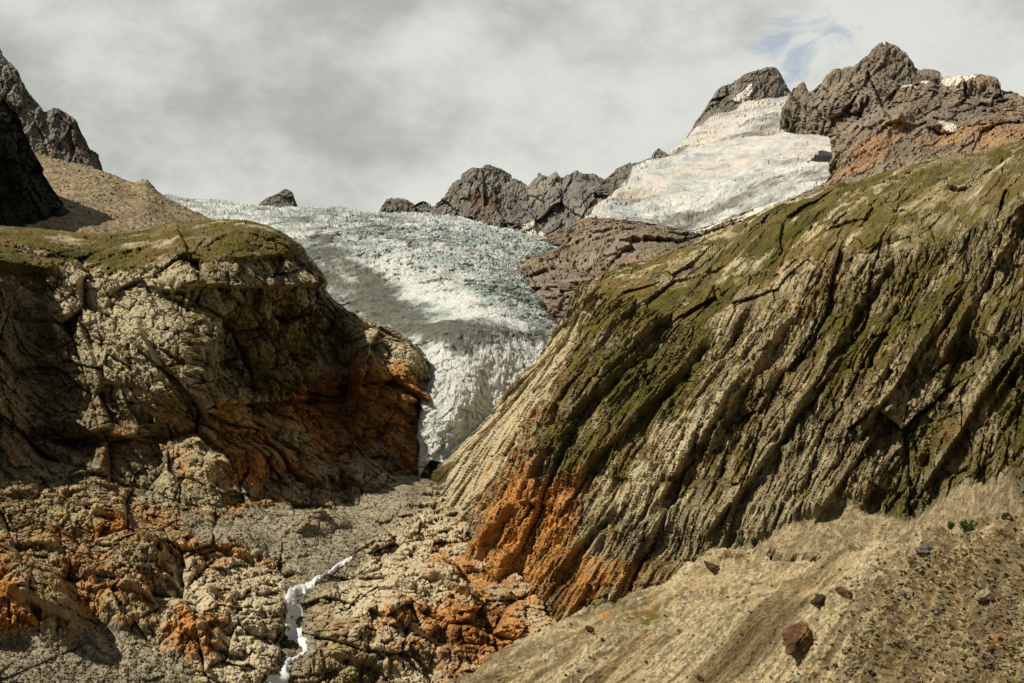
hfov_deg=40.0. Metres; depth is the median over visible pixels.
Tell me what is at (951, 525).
shrub
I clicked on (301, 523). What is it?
boulder
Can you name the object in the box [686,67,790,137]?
mountain
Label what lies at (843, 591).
boulder
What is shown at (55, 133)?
mountain ridge
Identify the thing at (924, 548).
boulder
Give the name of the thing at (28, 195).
rock spur
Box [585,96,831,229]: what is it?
snowfield
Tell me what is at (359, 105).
sky
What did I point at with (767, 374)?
hill
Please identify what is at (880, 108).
mountain summit
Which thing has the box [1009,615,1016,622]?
boulder
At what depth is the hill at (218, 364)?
632.24 m
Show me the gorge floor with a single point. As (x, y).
(401, 605)
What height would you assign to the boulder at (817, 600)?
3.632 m
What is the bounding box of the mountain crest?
[379,148,670,235]
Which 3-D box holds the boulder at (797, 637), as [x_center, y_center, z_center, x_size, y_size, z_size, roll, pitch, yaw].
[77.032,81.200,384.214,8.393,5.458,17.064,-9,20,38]
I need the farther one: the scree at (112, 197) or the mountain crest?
the mountain crest
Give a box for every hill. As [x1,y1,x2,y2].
[0,219,431,514]
[431,140,1023,622]
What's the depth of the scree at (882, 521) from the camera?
440.00 m
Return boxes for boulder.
[291,513,310,532]
[312,507,326,518]
[585,625,593,631]
[703,561,719,571]
[781,621,812,654]
[810,594,824,606]
[834,586,851,598]
[904,587,913,597]
[914,544,931,553]
[974,587,992,601]
[1001,512,1012,519]
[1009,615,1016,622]
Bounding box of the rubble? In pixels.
[453,513,1023,682]
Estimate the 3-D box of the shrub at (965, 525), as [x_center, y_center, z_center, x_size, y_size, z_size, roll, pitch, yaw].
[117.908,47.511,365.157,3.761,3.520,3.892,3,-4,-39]
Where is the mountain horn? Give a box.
[259,189,296,207]
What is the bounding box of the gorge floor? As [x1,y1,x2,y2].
[0,460,556,682]
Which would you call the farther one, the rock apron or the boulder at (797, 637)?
the rock apron
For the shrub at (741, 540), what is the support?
on the hill at (767, 374)
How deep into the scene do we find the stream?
493.27 m
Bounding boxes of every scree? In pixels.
[35,151,206,231]
[741,472,1021,558]
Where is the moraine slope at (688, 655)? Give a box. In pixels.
[447,512,1023,682]
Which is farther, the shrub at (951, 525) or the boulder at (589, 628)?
the boulder at (589, 628)
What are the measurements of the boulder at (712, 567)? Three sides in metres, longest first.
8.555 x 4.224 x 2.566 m
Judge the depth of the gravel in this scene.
487.55 m
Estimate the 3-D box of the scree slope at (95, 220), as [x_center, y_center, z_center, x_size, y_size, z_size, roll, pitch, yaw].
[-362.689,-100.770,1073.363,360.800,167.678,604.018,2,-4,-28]
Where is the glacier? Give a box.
[164,194,558,476]
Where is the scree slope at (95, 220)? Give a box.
[24,151,211,233]
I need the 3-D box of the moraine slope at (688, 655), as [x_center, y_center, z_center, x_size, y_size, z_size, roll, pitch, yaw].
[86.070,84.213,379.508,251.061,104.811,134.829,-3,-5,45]
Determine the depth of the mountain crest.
1871.68 m
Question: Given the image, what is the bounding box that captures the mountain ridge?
[0,49,102,170]
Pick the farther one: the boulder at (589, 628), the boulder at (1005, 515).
the boulder at (589, 628)
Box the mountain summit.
[780,42,1023,191]
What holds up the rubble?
on the moraine slope at (688, 655)
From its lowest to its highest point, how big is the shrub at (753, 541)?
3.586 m
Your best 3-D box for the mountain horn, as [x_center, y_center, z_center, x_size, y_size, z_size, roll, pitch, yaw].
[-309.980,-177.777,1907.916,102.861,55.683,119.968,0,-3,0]
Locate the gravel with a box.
[0,468,529,682]
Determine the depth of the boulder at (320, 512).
575.86 m
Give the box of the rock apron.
[518,177,866,322]
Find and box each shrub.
[735,535,744,544]
[750,535,756,544]
[946,519,955,529]
[958,518,974,530]
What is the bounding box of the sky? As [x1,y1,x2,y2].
[0,0,1023,212]
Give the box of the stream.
[264,556,351,682]
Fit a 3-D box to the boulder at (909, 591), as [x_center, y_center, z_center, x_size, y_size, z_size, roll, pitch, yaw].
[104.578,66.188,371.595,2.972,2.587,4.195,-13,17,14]
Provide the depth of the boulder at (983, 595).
341.22 m
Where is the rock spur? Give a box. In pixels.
[0,95,69,226]

